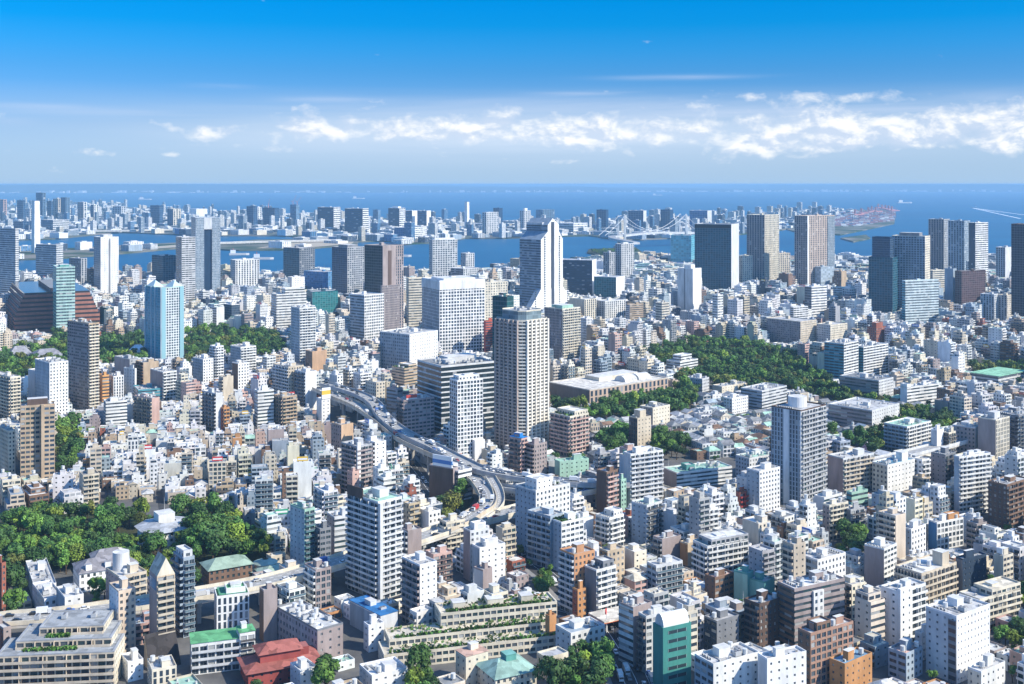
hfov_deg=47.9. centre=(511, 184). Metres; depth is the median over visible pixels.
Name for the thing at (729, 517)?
office building
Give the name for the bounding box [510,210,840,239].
bay island
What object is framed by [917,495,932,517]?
office building
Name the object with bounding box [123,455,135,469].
house
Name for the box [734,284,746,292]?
office building
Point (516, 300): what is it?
office building
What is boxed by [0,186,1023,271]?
sea
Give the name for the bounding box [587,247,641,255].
islet
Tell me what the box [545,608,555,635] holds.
apartment building
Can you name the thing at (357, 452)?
apartment building
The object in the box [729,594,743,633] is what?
house
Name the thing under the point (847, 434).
tree
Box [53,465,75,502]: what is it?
apartment building
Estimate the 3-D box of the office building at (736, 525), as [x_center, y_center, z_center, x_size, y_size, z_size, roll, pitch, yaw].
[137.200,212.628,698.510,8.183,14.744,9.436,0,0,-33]
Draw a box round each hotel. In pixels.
[20,396,54,478]
[482,212,497,234]
[520,208,530,227]
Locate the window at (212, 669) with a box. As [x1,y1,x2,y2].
[208,667,214,672]
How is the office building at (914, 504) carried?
on the ground at (354, 644)
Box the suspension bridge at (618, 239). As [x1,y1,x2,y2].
[601,214,694,247]
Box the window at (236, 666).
[232,664,238,669]
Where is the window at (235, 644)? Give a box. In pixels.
[232,642,238,646]
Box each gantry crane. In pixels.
[850,209,864,220]
[857,208,868,218]
[864,207,873,218]
[887,206,899,216]
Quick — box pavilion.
[134,506,188,549]
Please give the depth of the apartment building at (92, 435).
956.17 m
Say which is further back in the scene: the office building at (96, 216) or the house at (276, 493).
the office building at (96, 216)
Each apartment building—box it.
[0,371,20,417]
[0,421,14,473]
[0,474,20,505]
[0,554,5,610]
[0,608,124,683]
[0,614,10,649]
[3,420,19,427]
[4,485,25,510]
[21,470,40,487]
[23,481,48,507]
[28,368,34,397]
[35,356,67,415]
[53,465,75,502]
[57,487,82,513]
[79,467,98,505]
[88,430,96,442]
[90,413,100,430]
[99,371,108,401]
[102,455,111,475]
[106,549,146,598]
[109,371,123,397]
[114,459,122,475]
[116,479,129,499]
[124,364,136,394]
[127,307,136,324]
[133,383,161,398]
[133,393,159,424]
[135,358,158,384]
[136,444,146,481]
[136,610,148,645]
[147,654,176,683]
[150,366,176,400]
[150,455,158,488]
[162,356,174,368]
[162,400,174,409]
[164,455,180,478]
[175,373,189,400]
[176,359,188,379]
[178,441,194,454]
[180,409,189,424]
[181,443,193,476]
[183,395,191,409]
[189,627,238,674]
[190,407,199,424]
[193,354,212,384]
[201,387,222,430]
[209,343,223,379]
[215,428,223,445]
[216,476,233,494]
[218,374,232,400]
[221,404,229,430]
[223,455,235,477]
[228,393,236,416]
[230,342,255,371]
[232,360,248,389]
[236,620,255,669]
[237,445,251,477]
[239,424,244,443]
[240,411,249,424]
[251,464,268,484]
[255,423,265,445]
[255,474,272,518]
[264,450,276,483]
[272,362,303,392]
[274,391,296,425]
[274,525,284,552]
[277,580,305,603]
[278,499,290,510]
[280,352,294,361]
[282,466,292,498]
[286,472,297,503]
[288,424,296,442]
[291,304,315,366]
[292,497,312,505]
[293,367,316,408]
[303,558,330,608]
[305,346,326,370]
[313,483,337,519]
[313,520,330,557]
[314,420,325,448]
[315,508,325,525]
[317,371,324,394]
[318,445,330,470]
[327,506,346,554]
[329,370,342,405]
[331,418,352,450]
[340,437,372,492]
[342,365,356,386]
[347,467,358,486]
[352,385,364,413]
[353,368,371,388]
[356,364,371,377]
[361,418,377,440]
[364,613,383,652]
[365,428,380,438]
[365,431,385,486]
[373,459,388,486]
[378,591,556,665]
[386,450,396,466]
[389,460,403,487]
[397,453,409,476]
[400,492,410,523]
[401,483,415,496]
[402,522,421,554]
[403,474,419,497]
[403,497,420,526]
[420,453,426,464]
[425,544,452,583]
[427,596,449,622]
[431,441,446,462]
[437,583,460,600]
[438,512,465,552]
[442,421,449,447]
[453,462,471,499]
[455,543,462,573]
[455,640,488,683]
[459,574,483,603]
[463,519,488,581]
[472,535,504,583]
[474,561,491,588]
[484,582,508,599]
[485,439,492,447]
[486,448,501,467]
[486,525,495,535]
[496,521,516,556]
[509,432,527,472]
[518,587,534,592]
[526,437,546,473]
[526,506,562,568]
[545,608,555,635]
[549,405,589,456]
[550,360,560,380]
[552,511,583,571]
[558,541,594,613]
[561,359,574,379]
[570,488,584,511]
[573,580,585,617]
[575,367,585,377]
[576,506,592,537]
[581,469,595,502]
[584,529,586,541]
[585,555,616,615]
[586,324,599,340]
[589,510,598,537]
[591,344,604,367]
[593,358,607,372]
[594,447,610,470]
[594,506,624,546]
[596,465,618,512]
[598,353,611,371]
[599,541,624,583]
[608,459,618,471]
[615,360,626,369]
[618,473,625,510]
[619,443,633,452]
[619,450,625,477]
[622,346,636,362]
[627,354,640,371]
[628,331,641,343]
[629,401,650,445]
[640,401,669,424]
[644,586,669,605]
[647,554,683,592]
[651,362,663,374]
[651,530,680,558]
[662,499,677,530]
[663,316,676,341]
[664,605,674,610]
[670,522,688,539]
[670,592,701,646]
[677,493,691,524]
[680,533,695,565]
[688,373,708,391]
[688,580,706,602]
[689,490,710,538]
[691,528,748,579]
[695,641,758,683]
[698,424,712,436]
[704,486,724,515]
[704,597,728,614]
[704,607,738,649]
[705,567,733,600]
[710,497,718,531]
[712,521,732,531]
[715,322,726,341]
[720,479,735,495]
[723,487,738,514]
[724,393,747,413]
[727,317,738,338]
[734,564,752,599]
[735,322,746,338]
[736,486,748,508]
[737,470,746,490]
[743,588,779,646]
[744,504,764,516]
[747,321,757,344]
[747,461,779,511]
[749,543,775,589]
[750,570,774,595]
[758,645,805,683]
[760,522,778,542]
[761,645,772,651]
[764,307,775,316]
[764,533,784,589]
[766,315,816,342]
[771,505,793,531]
[777,521,786,539]
[781,530,805,579]
[785,500,798,512]
[786,512,806,538]
[790,304,807,317]
[795,389,808,400]
[798,494,815,527]
[798,615,831,683]
[803,532,824,549]
[806,546,845,576]
[809,341,823,361]
[814,489,841,510]
[817,321,846,341]
[823,497,849,540]
[828,447,874,493]
[829,302,839,321]
[829,647,871,683]
[831,614,852,655]
[839,445,852,451]
[844,569,864,619]
[847,485,867,506]
[847,501,865,532]
[860,631,888,668]
[864,536,896,585]
[867,313,875,325]
[867,321,885,342]
[872,450,914,491]
[877,507,905,558]
[883,417,931,450]
[888,636,921,681]
[890,491,905,512]
[906,519,925,554]
[910,329,923,345]
[911,512,927,545]
[913,352,926,363]
[914,456,930,477]
[915,623,925,660]
[916,362,927,373]
[923,322,938,338]
[923,335,939,357]
[927,358,939,368]
[928,510,962,548]
[930,483,948,514]
[931,424,943,445]
[931,446,955,484]
[937,337,955,361]
[937,385,957,398]
[943,426,956,451]
[946,480,953,510]
[952,329,966,343]
[957,343,971,365]
[959,325,974,334]
[959,508,982,539]
[959,576,1021,629]
[965,512,986,548]
[967,376,982,395]
[968,652,1004,683]
[971,391,992,408]
[975,337,987,352]
[978,400,996,414]
[979,524,1005,540]
[981,344,989,358]
[982,540,1000,563]
[986,555,993,579]
[988,327,1006,345]
[988,383,1001,392]
[988,473,1023,529]
[990,341,999,362]
[993,390,1011,404]
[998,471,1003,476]
[998,530,1021,542]
[999,404,1013,410]
[1000,339,1018,362]
[1000,406,1023,449]
[1001,536,1023,581]
[1004,447,1023,476]
[1011,317,1023,333]
[1011,396,1023,406]
[1016,653,1023,683]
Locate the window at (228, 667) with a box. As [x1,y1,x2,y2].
[224,665,230,670]
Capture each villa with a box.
[26,558,55,595]
[32,580,55,607]
[56,583,83,606]
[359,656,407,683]
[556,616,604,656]
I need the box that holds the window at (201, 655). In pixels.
[200,653,206,657]
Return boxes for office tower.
[0,199,6,219]
[0,226,18,296]
[17,200,24,219]
[25,208,31,220]
[36,192,45,218]
[47,201,52,215]
[53,198,60,218]
[61,197,69,220]
[94,234,118,293]
[150,205,162,223]
[191,215,219,290]
[247,206,257,224]
[258,206,261,219]
[263,200,278,224]
[290,198,299,224]
[332,244,363,292]
[350,291,383,340]
[364,242,403,329]
[429,237,456,275]
[492,292,513,360]
[493,207,502,221]
[520,218,568,308]
[536,209,554,218]
[563,258,595,295]
[596,209,607,228]
[628,210,645,228]
[660,209,672,227]
[678,264,700,309]
[689,210,711,228]
[695,222,738,289]
[869,236,897,312]
[892,232,929,310]
[1011,223,1023,315]
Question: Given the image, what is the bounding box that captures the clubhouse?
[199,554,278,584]
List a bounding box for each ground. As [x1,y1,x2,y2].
[0,324,1023,683]
[0,505,267,586]
[10,333,137,369]
[184,330,275,356]
[443,497,473,511]
[546,662,591,683]
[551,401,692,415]
[648,344,833,397]
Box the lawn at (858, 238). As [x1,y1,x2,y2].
[841,235,869,242]
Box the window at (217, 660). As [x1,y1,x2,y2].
[216,659,222,663]
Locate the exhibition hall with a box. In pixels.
[549,369,667,402]
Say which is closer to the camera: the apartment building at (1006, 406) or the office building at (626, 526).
the office building at (626, 526)
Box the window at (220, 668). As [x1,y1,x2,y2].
[216,666,222,671]
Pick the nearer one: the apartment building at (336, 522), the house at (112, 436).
the apartment building at (336, 522)
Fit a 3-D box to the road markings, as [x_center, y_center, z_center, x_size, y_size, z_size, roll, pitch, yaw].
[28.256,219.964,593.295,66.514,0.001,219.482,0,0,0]
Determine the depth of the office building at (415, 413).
991.76 m
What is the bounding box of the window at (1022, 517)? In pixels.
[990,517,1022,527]
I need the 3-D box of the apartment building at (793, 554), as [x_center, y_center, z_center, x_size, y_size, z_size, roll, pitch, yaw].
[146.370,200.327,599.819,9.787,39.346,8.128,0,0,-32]
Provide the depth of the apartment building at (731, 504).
735.00 m
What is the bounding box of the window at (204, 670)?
[200,668,206,673]
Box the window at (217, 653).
[216,651,222,655]
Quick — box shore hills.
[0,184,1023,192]
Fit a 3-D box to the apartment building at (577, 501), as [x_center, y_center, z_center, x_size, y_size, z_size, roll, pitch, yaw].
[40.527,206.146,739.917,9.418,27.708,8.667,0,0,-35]
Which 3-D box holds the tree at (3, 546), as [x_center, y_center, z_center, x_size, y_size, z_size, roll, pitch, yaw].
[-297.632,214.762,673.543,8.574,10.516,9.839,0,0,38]
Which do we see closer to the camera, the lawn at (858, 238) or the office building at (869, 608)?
the office building at (869, 608)
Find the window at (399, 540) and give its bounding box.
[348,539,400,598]
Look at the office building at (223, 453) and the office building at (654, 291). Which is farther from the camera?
the office building at (654, 291)
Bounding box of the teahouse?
[250,558,280,572]
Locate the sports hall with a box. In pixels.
[969,367,1023,382]
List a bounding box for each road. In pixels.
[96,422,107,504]
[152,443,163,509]
[205,431,211,509]
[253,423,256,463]
[383,431,458,514]
[516,551,650,683]
[557,606,567,615]
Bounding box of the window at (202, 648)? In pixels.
[200,646,206,650]
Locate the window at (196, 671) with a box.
[192,669,198,673]
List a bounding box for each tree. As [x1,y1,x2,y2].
[0,511,18,525]
[0,524,16,539]
[0,526,13,542]
[0,536,9,545]
[0,542,9,552]
[2,587,27,604]
[3,557,22,590]
[5,552,24,563]
[5,598,22,610]
[6,542,23,561]
[10,577,27,588]
[12,505,27,527]
[12,533,35,551]
[13,510,22,532]
[18,564,26,577]
[19,506,41,521]
[21,512,43,530]
[21,545,49,561]
[27,534,40,545]
[31,500,46,507]
[32,522,42,546]
[38,502,58,513]
[38,539,54,547]
[40,515,53,535]
[42,520,54,539]
[44,543,53,564]
[45,506,63,515]
[45,551,56,563]
[49,532,68,539]
[50,513,62,521]
[51,537,67,548]
[51,541,73,568]
[52,534,65,542]
[54,523,61,533]
[55,417,70,425]
[55,424,72,444]
[55,433,63,445]
[57,549,69,573]
[59,441,70,451]
[59,518,73,536]
[64,501,82,515]
[65,543,86,561]
[67,411,81,424]
[68,534,82,544]
[69,430,82,437]
[69,438,84,452]
[69,446,77,456]
[69,528,85,538]
[70,516,79,527]
[75,432,83,438]
[77,504,90,516]
[80,530,98,540]
[82,538,94,559]
[82,543,105,557]
[87,500,95,514]
[87,519,97,528]
[87,576,105,589]
[92,592,100,601]
[93,504,109,529]
[93,531,114,540]
[95,536,112,547]
[96,519,117,532]
[97,514,115,525]
[97,579,105,599]
[102,496,118,504]
[103,502,118,507]
[104,505,113,512]
[109,506,125,530]
[112,514,121,532]
[112,531,123,544]
[112,542,126,547]
[120,507,136,527]
[121,533,134,546]
[124,547,135,551]
[129,534,138,544]
[129,544,140,551]
[129,550,141,561]
[131,497,149,512]
[133,512,148,523]
[138,534,143,542]
[139,559,147,567]
[140,549,151,559]
[140,556,154,568]
[142,530,165,555]
[145,535,164,556]
[157,538,166,552]
[162,548,169,560]
[168,492,191,514]
[168,547,175,556]
[174,529,184,541]
[176,527,199,546]
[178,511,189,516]
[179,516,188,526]
[186,511,218,528]
[186,522,203,547]
[188,496,207,507]
[188,501,208,514]
[192,544,202,557]
[195,567,201,580]
[197,529,221,558]
[198,520,229,557]
[206,513,234,523]
[207,491,223,513]
[214,500,234,513]
[220,537,241,554]
[221,516,243,525]
[222,508,241,516]
[225,522,244,552]
[231,533,250,547]
[238,538,257,557]
[242,522,255,534]
[250,528,271,554]
[250,679,261,683]
[257,534,272,557]
[310,656,339,683]
[315,652,339,663]
[404,666,423,683]
[405,642,432,670]
[417,680,431,683]
[418,666,433,682]
[420,675,439,683]
[435,495,446,507]
[441,490,462,510]
[441,507,453,516]
[453,478,468,501]
[532,655,566,683]
[533,576,551,589]
[536,582,548,591]
[541,564,552,574]
[542,574,553,586]
[550,395,560,405]
[557,397,570,406]
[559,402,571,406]
[559,665,572,683]
[563,656,588,674]
[565,674,580,683]
[568,645,578,657]
[570,394,586,406]
[574,638,591,651]
[578,650,591,678]
[581,658,608,683]
[587,636,612,658]
[589,401,604,417]
[591,653,615,670]
[597,640,614,657]
[598,396,612,403]
[600,435,612,444]
[601,406,610,419]
[603,668,613,683]
[606,437,620,448]
[608,389,621,400]
[608,423,621,434]
[613,431,625,441]
[615,420,628,426]
[615,427,628,438]
[618,438,627,446]
[622,399,638,409]
[629,390,638,401]
[638,394,655,403]
[650,433,665,443]
[651,425,668,435]
[660,396,677,408]
[661,432,670,439]
[666,431,674,438]
[666,438,677,456]
[669,390,684,399]
[671,443,681,459]
[673,371,685,377]
[673,386,687,397]
[675,430,689,454]
[678,375,692,386]
[684,389,698,403]
[686,384,693,390]
[703,367,711,377]
[720,374,731,382]
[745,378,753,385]
[758,369,767,377]
[784,373,798,389]
[805,368,815,376]
[819,373,833,380]
[826,421,837,432]
[835,391,851,399]
[835,517,852,530]
[838,384,845,391]
[841,429,854,439]
[841,531,855,550]
[842,535,864,551]
[849,522,869,533]
[851,531,866,539]
[853,425,867,445]
[864,435,882,445]
[865,441,879,451]
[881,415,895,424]
[902,409,915,417]
[903,403,913,409]
[915,411,929,419]
[932,418,944,426]
[934,407,953,416]
[934,411,946,420]
[942,418,951,424]
[944,415,955,424]
[992,627,1005,643]
[997,624,1009,645]
[1005,628,1023,645]
[1007,616,1023,644]
[1008,665,1016,682]
[1014,621,1023,640]
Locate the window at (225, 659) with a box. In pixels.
[224,658,230,662]
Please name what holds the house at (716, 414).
on the ground at (354, 644)
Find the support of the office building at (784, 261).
on the ground at (354, 644)
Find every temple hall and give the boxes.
[10,345,30,355]
[27,348,61,356]
[129,344,142,351]
[236,638,319,683]
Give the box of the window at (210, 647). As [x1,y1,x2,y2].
[208,645,214,649]
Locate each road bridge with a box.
[54,228,235,232]
[220,239,341,243]
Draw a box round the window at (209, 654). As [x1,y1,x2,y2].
[208,652,214,656]
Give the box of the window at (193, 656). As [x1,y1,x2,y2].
[192,654,198,658]
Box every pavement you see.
[404,446,460,513]
[524,567,611,683]
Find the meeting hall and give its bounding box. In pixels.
[476,649,536,683]
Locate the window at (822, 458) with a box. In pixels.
[802,458,824,501]
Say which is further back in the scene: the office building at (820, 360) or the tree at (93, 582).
the office building at (820, 360)
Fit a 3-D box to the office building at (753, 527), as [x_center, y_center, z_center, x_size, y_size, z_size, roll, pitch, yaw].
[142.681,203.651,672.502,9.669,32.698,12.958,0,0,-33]
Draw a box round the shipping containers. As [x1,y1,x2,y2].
[835,211,895,225]
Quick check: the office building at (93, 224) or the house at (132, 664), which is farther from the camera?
the office building at (93, 224)
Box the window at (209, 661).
[208,660,214,664]
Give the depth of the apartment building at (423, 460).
906.74 m
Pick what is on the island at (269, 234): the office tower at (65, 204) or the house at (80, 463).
the office tower at (65, 204)
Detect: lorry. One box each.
[36,606,51,613]
[195,589,209,595]
[244,581,252,587]
[319,556,329,561]
[428,439,435,444]
[437,447,443,452]
[459,511,466,516]
[471,503,478,510]
[479,498,484,505]
[490,494,493,501]
[522,471,531,476]
[569,476,579,481]
[587,478,595,482]
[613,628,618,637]
[616,668,623,681]
[622,662,629,674]
[648,672,652,682]
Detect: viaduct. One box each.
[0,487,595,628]
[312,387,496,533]
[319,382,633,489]
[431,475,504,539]
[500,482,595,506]
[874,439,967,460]
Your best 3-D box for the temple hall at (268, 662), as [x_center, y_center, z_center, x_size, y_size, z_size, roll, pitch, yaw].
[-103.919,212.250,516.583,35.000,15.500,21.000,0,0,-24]
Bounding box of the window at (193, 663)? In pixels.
[192,662,198,666]
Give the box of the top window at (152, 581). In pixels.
[150,575,155,590]
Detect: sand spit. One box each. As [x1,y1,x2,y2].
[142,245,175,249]
[260,241,352,247]
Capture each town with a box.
[0,190,1010,192]
[0,250,1023,593]
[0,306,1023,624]
[0,325,1023,683]
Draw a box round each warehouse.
[268,240,290,247]
[365,233,383,240]
[378,229,393,232]
[601,227,616,231]
[626,233,645,238]
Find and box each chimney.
[31,201,39,252]
[464,202,468,228]
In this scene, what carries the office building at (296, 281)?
on the ground at (354, 644)
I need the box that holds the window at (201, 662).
[200,661,206,665]
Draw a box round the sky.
[0,0,1023,185]
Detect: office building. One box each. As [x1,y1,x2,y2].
[0,298,5,311]
[6,279,99,331]
[14,221,28,229]
[20,269,31,281]
[36,243,62,277]
[41,219,68,229]
[56,226,62,231]
[64,212,68,219]
[69,257,86,284]
[85,441,92,457]
[87,267,93,286]
[90,220,96,232]
[90,439,101,482]
[94,212,98,223]
[100,306,113,324]
[102,443,110,462]
[104,319,112,338]
[104,396,126,425]
[108,217,113,228]
[112,214,118,220]
[114,354,137,374]
[115,295,128,305]
[117,217,122,227]
[118,301,130,309]
[120,213,128,223]
[127,269,139,286]
[128,221,133,231]
[128,432,138,451]
[142,278,153,291]
[145,212,150,222]
[145,439,155,466]
[146,217,151,226]
[152,254,175,281]
[167,436,174,448]
[177,218,185,225]
[177,222,184,227]
[181,381,195,400]
[189,208,206,216]
[192,438,198,444]
[195,439,205,456]
[195,484,205,498]
[198,305,211,331]
[198,429,207,447]
[199,289,209,299]
[200,459,207,478]
[208,303,223,324]
[209,456,225,492]
[214,580,248,629]
[217,215,223,225]
[217,449,227,457]
[220,264,229,278]
[224,300,239,319]
[224,427,230,443]
[229,283,238,294]
[230,258,258,285]
[231,212,235,223]
[232,428,241,446]
[234,312,243,329]
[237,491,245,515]
[238,215,246,229]
[240,283,253,294]
[241,312,252,332]
[243,294,254,310]
[251,372,266,405]
[254,384,273,425]
[255,444,264,463]
[256,293,269,305]
[256,302,267,321]
[259,581,276,641]
[260,313,272,327]
[261,511,280,547]
[263,355,275,368]
[267,425,283,450]
[271,287,305,327]
[272,438,288,461]
[274,504,289,524]
[276,286,283,292]
[277,599,342,657]
[279,208,285,216]
[279,559,300,583]
[283,246,314,277]
[287,218,293,225]
[287,441,298,467]
[288,275,304,287]
[293,456,311,497]
[295,442,306,456]
[304,269,331,289]
[306,288,337,313]
[309,222,313,230]
[312,432,323,459]
[317,387,330,422]
[318,218,324,230]
[321,469,331,482]
[324,420,330,443]
[325,312,334,334]
[325,333,338,348]
[333,350,345,373]
[336,308,349,315]
[337,317,344,330]
[337,448,340,471]
[338,493,345,509]
[340,211,344,218]
[346,356,360,363]
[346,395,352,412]
[349,595,398,639]
[358,226,364,240]
[365,377,384,404]
[368,351,379,367]
[372,222,379,232]
[377,471,395,493]
[380,327,437,368]
[381,373,394,404]
[381,432,391,449]
[387,383,402,414]
[392,362,416,387]
[394,226,426,238]
[395,444,407,459]
[396,393,433,438]
[399,386,412,395]
[404,222,414,240]
[405,265,414,276]
[406,275,428,326]
[417,353,493,432]
[420,505,440,546]
[422,275,484,351]
[428,222,437,234]
[429,216,435,222]
[429,454,457,497]
[432,434,446,444]
[442,209,447,218]
[451,223,458,230]
[451,266,478,275]
[461,252,473,266]
[467,224,472,235]
[471,273,484,278]
[474,214,480,222]
[484,318,491,351]
[485,279,507,319]
[489,268,496,278]
[499,222,505,237]
[501,578,514,591]
[508,294,518,306]
[515,220,519,231]
[515,473,569,554]
[547,454,554,473]
[555,453,588,476]
[559,222,587,231]
[569,296,595,319]
[580,214,586,222]
[580,316,591,345]
[581,343,591,374]
[584,216,591,227]
[584,499,592,510]
[589,213,594,223]
[589,418,599,431]
[594,274,624,297]
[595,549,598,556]
[596,297,624,318]
[598,328,608,336]
[608,331,621,353]
[608,447,618,467]
[615,316,625,327]
[619,593,651,666]
[622,334,632,346]
[622,512,627,537]
[623,542,646,568]
[625,302,642,320]
[628,321,642,344]
[634,219,640,230]
[634,252,645,259]
[634,277,643,292]
[636,604,670,673]
[639,356,653,373]
[643,302,650,317]
[643,327,650,350]
[644,275,650,291]
[648,287,661,296]
[649,216,653,227]
[653,608,690,683]
[654,209,659,213]
[654,214,659,226]
[656,300,668,320]
[657,293,669,304]
[658,371,672,379]
[663,460,731,487]
[664,496,677,507]
[666,270,674,279]
[666,352,697,368]
[666,487,683,497]
[668,289,677,306]
[670,218,677,231]
[671,234,694,261]
[671,307,685,316]
[673,597,697,652]
[680,309,698,319]
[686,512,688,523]
[687,319,698,334]
[692,218,699,231]
[695,328,709,342]
[712,210,716,221]
[712,291,722,318]
[713,380,746,392]
[717,214,724,222]
[718,512,735,524]
[721,210,727,218]
[727,298,742,316]
[728,211,735,217]
[730,522,741,529]
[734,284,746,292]
[736,448,770,475]
[737,206,742,215]
[737,294,749,315]
[739,254,752,282]
[741,382,786,408]
[742,505,769,544]
[744,281,755,293]
[755,206,760,213]
[759,278,770,293]
[759,300,772,315]
[764,291,779,308]
[779,252,789,272]
[779,272,792,286]
[788,530,808,551]
[797,284,806,302]
[798,342,809,363]
[805,283,826,315]
[815,265,833,284]
[816,527,831,546]
[817,351,823,368]
[826,433,849,452]
[829,397,898,426]
[834,269,846,286]
[838,252,858,258]
[840,307,851,320]
[840,372,892,396]
[841,293,854,299]
[843,285,855,298]
[844,573,866,584]
[845,299,854,309]
[845,318,857,330]
[855,281,865,295]
[855,297,870,312]
[855,584,884,640]
[856,302,869,316]
[858,337,870,344]
[868,512,875,539]
[875,311,884,321]
[876,490,897,536]
[889,371,903,386]
[894,548,957,603]
[898,344,913,359]
[900,381,938,403]
[902,278,938,323]
[903,358,921,368]
[906,493,922,522]
[909,324,924,338]
[912,472,932,488]
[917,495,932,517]
[930,268,944,290]
[934,394,948,411]
[936,364,950,384]
[939,299,952,310]
[945,266,956,302]
[949,390,971,418]
[951,351,963,372]
[952,421,977,453]
[955,269,985,304]
[956,414,977,422]
[956,548,985,593]
[957,317,972,327]
[965,302,977,315]
[973,533,989,551]
[978,410,1008,457]
[980,292,997,320]
[994,546,1012,578]
[996,246,1010,277]
[996,456,1003,476]
[998,293,1010,320]
[1004,385,1018,398]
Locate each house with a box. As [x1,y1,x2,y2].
[6,593,31,609]
[34,337,44,344]
[47,477,52,489]
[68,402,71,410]
[69,465,84,471]
[75,461,82,467]
[78,422,85,431]
[95,406,103,421]
[100,426,107,435]
[101,434,106,444]
[102,476,121,489]
[103,469,113,476]
[106,432,117,442]
[111,437,127,449]
[111,478,130,492]
[122,469,132,479]
[122,647,142,681]
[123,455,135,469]
[128,479,138,498]
[132,467,146,490]
[134,467,149,481]
[139,484,155,497]
[141,489,153,501]
[145,433,149,442]
[146,423,157,430]
[146,429,157,439]
[156,452,162,458]
[157,417,167,424]
[157,426,166,432]
[157,430,169,438]
[157,456,167,472]
[158,447,166,456]
[158,469,167,488]
[160,409,171,419]
[165,477,178,500]
[167,443,182,456]
[167,673,201,683]
[168,476,180,488]
[168,489,186,503]
[175,424,190,433]
[185,473,193,485]
[185,491,194,505]
[189,428,199,434]
[194,451,208,471]
[194,459,201,479]
[194,479,207,493]
[208,427,217,447]
[219,437,231,451]
[219,494,228,502]
[226,491,234,503]
[230,472,243,490]
[235,479,246,488]
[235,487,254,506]
[243,506,254,520]
[245,434,254,445]
[246,394,253,408]
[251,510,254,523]
[252,569,272,595]
[266,551,285,563]
[273,488,280,498]
[273,498,283,506]
[275,528,286,551]
[277,599,284,605]
[290,656,315,683]
[299,420,307,426]
[304,404,311,413]
[320,605,341,618]
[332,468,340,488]
[333,654,354,671]
[334,593,354,613]
[343,600,349,619]
[344,678,362,683]
[380,597,398,616]
[437,672,464,683]
[476,459,486,463]
[483,432,494,443]
[506,555,525,571]
[507,569,528,587]
[537,646,567,679]
[559,614,580,622]
[584,534,599,549]
[587,449,596,461]
[589,432,598,442]
[589,441,601,450]
[600,421,613,429]
[605,417,618,422]
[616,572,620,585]
[616,583,629,604]
[619,589,637,600]
[622,504,630,516]
[624,572,648,593]
[625,567,646,576]
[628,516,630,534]
[640,543,652,553]
[640,563,646,571]
[647,551,656,560]
[652,420,670,430]
[666,421,680,430]
[668,378,677,388]
[670,411,683,415]
[670,416,681,420]
[673,418,686,424]
[678,414,691,418]
[681,422,697,431]
[683,567,693,578]
[683,577,703,586]
[689,432,703,439]
[690,448,705,459]
[691,402,700,408]
[691,435,712,448]
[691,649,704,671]
[694,410,710,419]
[696,405,711,413]
[697,392,710,403]
[700,596,710,614]
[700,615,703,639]
[701,417,716,424]
[703,436,719,442]
[703,446,720,459]
[704,398,717,405]
[707,390,721,398]
[710,406,726,412]
[712,410,730,419]
[712,424,723,429]
[716,428,732,438]
[716,439,734,456]
[722,596,732,604]
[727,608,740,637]
[729,416,746,423]
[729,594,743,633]
[730,427,745,433]
[730,429,743,442]
[731,422,748,430]
[731,506,743,516]
[734,438,750,443]
[734,443,744,455]
[736,446,751,453]
[744,441,761,448]
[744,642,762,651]
[746,431,757,435]
[747,417,761,425]
[751,409,765,416]
[751,433,767,439]
[753,425,768,433]
[758,438,769,446]
[759,411,770,417]
[761,417,770,422]
[761,421,770,427]
[763,428,770,435]
[816,398,830,404]
[817,520,822,528]
[846,547,863,565]
[846,562,863,576]
[853,635,863,646]
[855,423,869,429]
[864,514,869,526]
[867,506,875,514]
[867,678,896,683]
[874,449,890,455]
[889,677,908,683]
[890,394,899,401]
[897,550,915,563]
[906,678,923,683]
[914,549,922,557]
[919,438,930,445]
[921,513,931,523]
[921,541,928,555]
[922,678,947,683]
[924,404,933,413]
[947,548,962,555]
[990,641,1005,656]
[996,648,1009,670]
[1009,639,1023,674]
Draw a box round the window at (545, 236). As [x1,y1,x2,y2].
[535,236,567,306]
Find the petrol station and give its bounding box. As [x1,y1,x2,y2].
[588,606,618,632]
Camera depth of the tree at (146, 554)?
661.38 m
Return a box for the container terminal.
[786,210,894,235]
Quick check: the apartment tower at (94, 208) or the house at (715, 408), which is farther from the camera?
the apartment tower at (94, 208)
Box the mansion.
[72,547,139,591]
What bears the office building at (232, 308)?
on the ground at (354, 644)
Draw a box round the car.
[4,613,14,616]
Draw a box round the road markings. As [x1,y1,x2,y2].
[533,565,649,683]
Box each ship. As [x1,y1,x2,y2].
[229,250,248,254]
[252,252,273,259]
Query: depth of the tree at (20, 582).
609.14 m
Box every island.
[7,202,520,244]
[19,239,357,259]
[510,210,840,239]
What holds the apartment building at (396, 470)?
on the ground at (354, 644)
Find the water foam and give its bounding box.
[974,208,1021,218]
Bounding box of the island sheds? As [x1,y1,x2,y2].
[0,197,853,258]
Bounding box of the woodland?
[0,248,1023,679]
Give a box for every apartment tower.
[53,264,74,327]
[67,318,98,408]
[78,201,86,218]
[90,204,98,219]
[109,576,135,652]
[113,206,124,216]
[144,551,180,667]
[145,280,183,358]
[167,208,180,225]
[170,544,195,637]
[176,235,194,300]
[290,500,315,563]
[317,206,339,229]
[345,207,368,232]
[345,484,402,599]
[373,209,380,223]
[388,206,404,226]
[400,550,436,623]
[405,210,416,224]
[417,210,430,225]
[450,372,484,460]
[494,306,548,448]
[544,303,580,360]
[603,251,614,274]
[615,242,633,276]
[624,445,663,507]
[631,495,663,543]
[747,213,778,280]
[771,394,826,503]
[777,569,844,645]
[794,214,834,284]
[824,338,857,380]
[858,341,887,374]
[881,577,927,645]
[926,594,989,683]
[928,218,949,269]
[948,219,969,269]
[954,450,991,513]
[969,221,987,282]

